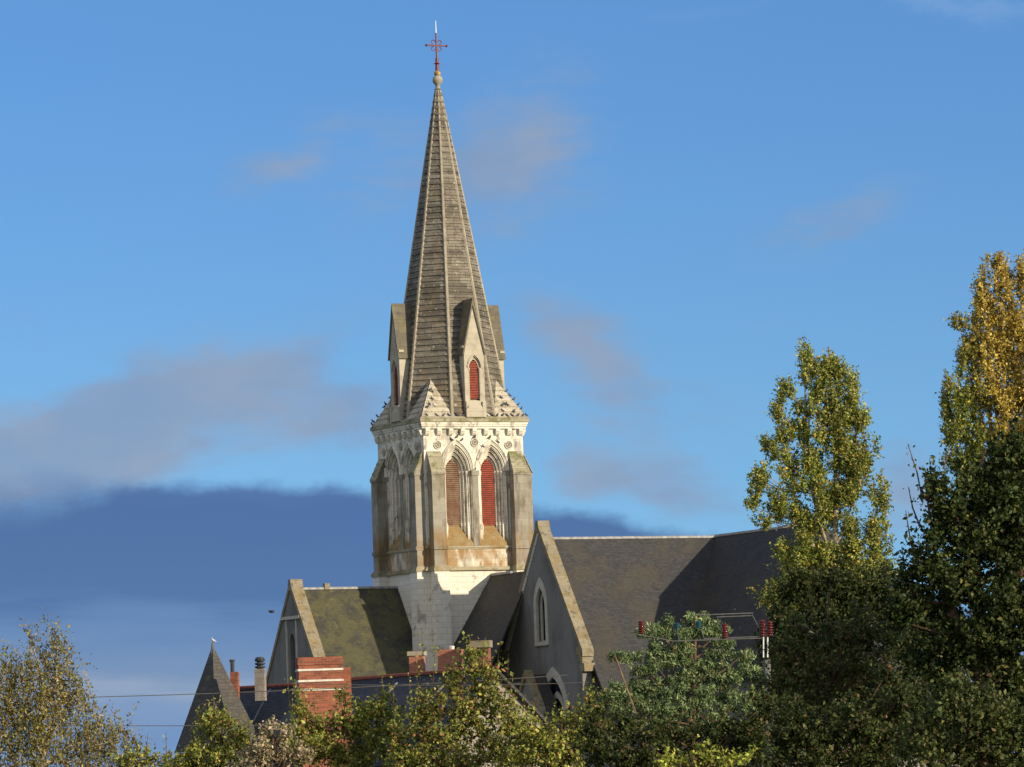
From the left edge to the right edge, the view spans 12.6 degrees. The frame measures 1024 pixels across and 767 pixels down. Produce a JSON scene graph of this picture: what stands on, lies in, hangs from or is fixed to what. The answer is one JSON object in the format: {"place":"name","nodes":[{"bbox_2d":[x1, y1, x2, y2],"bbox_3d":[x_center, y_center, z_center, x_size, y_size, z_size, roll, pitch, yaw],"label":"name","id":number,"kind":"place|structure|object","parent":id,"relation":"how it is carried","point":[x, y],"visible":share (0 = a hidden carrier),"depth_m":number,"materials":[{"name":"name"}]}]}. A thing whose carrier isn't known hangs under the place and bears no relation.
{"place":"outdoors","nodes":[
{"label":"outdoors","id":0,"kind":"place"},
{"bbox_2d":[174,642,296,766],"bbox_3d":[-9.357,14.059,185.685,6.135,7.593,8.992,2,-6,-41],"label":"turret house","id":1,"kind":"structure","parent":0,"point":[256,707],"depth_m":185.60,"materials":[{"name":"stone"}]},
{"bbox_2d":[1,723,565,725],"bbox_3d":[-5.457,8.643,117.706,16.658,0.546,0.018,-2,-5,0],"label":"overhead wire","id":2,"kind":"object","parent":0,"point":[235,725],"visible":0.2,"depth_m":117.71,"materials":[{"name":"black metal"}]},
{"bbox_2d":[11,675,567,698],"bbox_3d":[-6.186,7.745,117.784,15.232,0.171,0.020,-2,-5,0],"label":"overhead wire","id":3,"kind":"object","parent":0,"point":[302,689],"visible":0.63,"depth_m":117.77,"materials":[{"name":"black metal"}]},
{"bbox_2d":[243,640,572,766],"bbox_3d":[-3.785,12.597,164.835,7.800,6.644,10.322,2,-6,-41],"label":"slate house","id":4,"kind":"structure","parent":0,"point":[363,692],"depth_m":163.70,"materials":[{"name":"stone"}]},
{"bbox_2d":[292,682,588,685],"bbox_3d":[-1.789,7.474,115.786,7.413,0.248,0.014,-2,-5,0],"label":"overhead wire","id":5,"kind":"object","parent":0,"point":[436,685],"visible":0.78,"depth_m":115.78,"materials":[{"name":"black metal"}]},
{"bbox_2d":[0,0,1023,766],"label":"sky","id":6,"kind":"structure","parent":0,"point":[208,208],"materials":[{"name":"blue"}]},
{"bbox_2d":[266,21,962,766],"bbox_3d":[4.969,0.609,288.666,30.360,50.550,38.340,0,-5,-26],"label":"church","id":7,"kind":"structure","parent":0,"point":[460,543],"depth_m":293.05,"materials":[{"name":"stone"}]},
{"bbox_2d":[384,444,401,551],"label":"belfry window","id":8,"kind":"structure","parent":7,"relation":"in","point":[391,471],"depth_m":297.75,"materials":[{"name":"stone"}]},
{"bbox_2d":[400,441,414,548],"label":"belfry window","id":9,"kind":"structure","parent":7,"relation":"in","point":[409,457],"depth_m":295.58,"materials":[{"name":"stone"}]},
{"bbox_2d":[442,439,473,545],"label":"belfry window","id":10,"kind":"structure","parent":7,"relation":"in","point":[459,520],"depth_m":294.35,"materials":[{"name":"wood"}]},
{"bbox_2d":[475,438,509,545],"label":"belfry window","id":11,"kind":"structure","parent":7,"relation":"in","point":[491,467],"depth_m":295.43,"materials":[{"name":"wood"}]},
{"label":"ground","id":12,"kind":"structure","parent":0,"visible":0},
{"bbox_2d":[0,606,154,766],"bbox_3d":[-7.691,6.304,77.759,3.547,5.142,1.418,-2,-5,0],"label":"birch tree","id":13,"kind":"object","parent":12,"relation":"on","point":[25,713],"visible":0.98,"depth_m":77.76,"materials":[{"name":"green plant"}]},
{"bbox_2d":[106,732,173,766],"bbox_3d":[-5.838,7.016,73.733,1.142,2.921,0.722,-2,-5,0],"label":"bush","id":14,"kind":"object","parent":12,"relation":"on","point":[126,759],"visible":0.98,"depth_m":73.72,"materials":[{"name":"green plant"}]},
{"bbox_2d":[160,695,254,766],"bbox_3d":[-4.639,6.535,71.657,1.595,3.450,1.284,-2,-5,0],"label":"bush","id":15,"kind":"object","parent":12,"relation":"on","point":[219,755],"visible":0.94,"depth_m":71.69,"materials":[{"name":"green plant"}]},
{"bbox_2d":[224,715,326,766],"bbox_3d":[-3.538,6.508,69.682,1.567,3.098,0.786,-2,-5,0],"label":"bush","id":16,"kind":"object","parent":12,"relation":"on","point":[260,752],"visible":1,"depth_m":69.68,"materials":[{"name":"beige plant"}]},
{"bbox_2d":[295,656,352,766],"bbox_3d":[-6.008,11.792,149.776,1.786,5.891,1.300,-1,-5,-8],"label":"brick chimney stack","id":17,"kind":"object","parent":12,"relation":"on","point":[315,672],"visible":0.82,"depth_m":149.31,"materials":[{"name":"red brick"}]},
{"bbox_2d":[277,675,407,766],"bbox_3d":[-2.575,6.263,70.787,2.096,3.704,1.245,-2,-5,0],"label":"bush","id":18,"kind":"object","parent":12,"relation":"on","point":[359,725],"visible":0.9,"depth_m":70.69,"materials":[{"name":"green plant"}]},
{"bbox_2d":[373,628,540,766],"bbox_3d":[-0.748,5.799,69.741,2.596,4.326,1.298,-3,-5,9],"label":"bush","id":19,"kind":"object","parent":12,"relation":"on","point":[428,735],"visible":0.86,"depth_m":69.74,"materials":[{"name":"green plant"}]},
{"bbox_2d":[492,678,621,766],"bbox_3d":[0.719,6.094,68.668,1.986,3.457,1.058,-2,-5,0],"label":"bush","id":20,"kind":"object","parent":12,"relation":"on","point":[553,752],"visible":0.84,"depth_m":68.73,"materials":[{"name":"green plant"}]},
{"bbox_2d":[614,655,653,764],"bbox_3d":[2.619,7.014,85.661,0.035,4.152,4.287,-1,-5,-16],"label":"leaning pole","id":21,"kind":"object","parent":12,"relation":"on","point":[627,689],"visible":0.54,"depth_m":87.16,"materials":[{"name":"brown wood"}]},
{"bbox_2d":[565,677,788,766],"bbox_3d":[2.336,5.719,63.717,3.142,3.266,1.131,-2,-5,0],"label":"bush","id":22,"kind":"object","parent":12,"relation":"on","point":[660,731],"visible":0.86,"depth_m":63.69,"materials":[{"name":"green plant"}]},
{"bbox_2d":[596,610,789,764],"bbox_3d":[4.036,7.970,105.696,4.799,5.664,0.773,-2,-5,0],"label":"tree","id":23,"kind":"object","parent":12,"relation":"on","point":[686,658],"visible":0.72,"depth_m":105.72,"materials":[{"name":"plant"}]},
{"bbox_2d":[653,734,758,766],"bbox_3d":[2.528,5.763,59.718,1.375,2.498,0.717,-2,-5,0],"label":"bush","id":24,"kind":"object","parent":12,"relation":"on","point":[702,758],"visible":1,"depth_m":59.75,"materials":[{"name":"green plant"}]},
{"bbox_2d":[638,612,774,761],"bbox_3d":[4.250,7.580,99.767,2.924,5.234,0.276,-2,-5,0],"label":"railway mast","id":25,"kind":"object","parent":12,"relation":"on","point":[762,624],"visible":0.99,"depth_m":99.86,"materials":[{"name":"white metal"}]},
{"bbox_2d":[743,336,898,766],"bbox_3d":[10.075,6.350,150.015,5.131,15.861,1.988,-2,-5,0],"label":"poplar tree","id":26,"kind":"object","parent":12,"relation":"on","point":[852,465],"visible":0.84,"depth_m":150.07,"materials":[{"name":"green plant"}]},
{"bbox_2d":[753,587,901,766],"bbox_3d":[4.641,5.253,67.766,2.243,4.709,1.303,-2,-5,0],"label":"tree","id":27,"kind":"object","parent":12,"relation":"on","point":[825,642],"visible":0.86,"depth_m":67.80,"materials":[{"name":"green plant"}]},
{"bbox_2d":[751,654,946,766],"bbox_3d":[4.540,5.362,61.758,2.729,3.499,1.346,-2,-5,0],"label":"bush","id":28,"kind":"object","parent":12,"relation":"on","point":[819,747],"visible":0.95,"depth_m":61.67,"materials":[{"name":"green plant"}]},
{"bbox_2d":[725,542,1023,766],"bbox_3d":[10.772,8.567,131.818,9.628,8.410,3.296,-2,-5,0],"label":"holm oak tree","id":29,"kind":"object","parent":12,"relation":"on","point":[797,587],"visible":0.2,"depth_m":131.49,"materials":[{"name":"green plant"}]},
{"bbox_2d":[876,414,1023,764],"bbox_3d":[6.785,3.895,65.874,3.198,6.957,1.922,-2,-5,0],"label":"hawthorn tree","id":30,"kind":"object","parent":12,"relation":"on","point":[992,489],"visible":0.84,"depth_m":65.80,"materials":[{"name":"green plant"}]},
{"bbox_2d":[884,661,1023,766],"bbox_3d":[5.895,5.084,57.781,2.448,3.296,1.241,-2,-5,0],"label":"bush","id":31,"kind":"object","parent":12,"relation":"on","point":[970,748],"visible":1,"depth_m":57.68,"materials":[{"name":"green plant"}]},
{"bbox_2d":[935,249,1023,577],"bbox_3d":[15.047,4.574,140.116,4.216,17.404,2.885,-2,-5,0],"label":"poplar tree","id":32,"kind":"object","parent":12,"relation":"on","point":[1003,333],"visible":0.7,"depth_m":140.31,"materials":[{"name":"yellow plant"}]}
]}

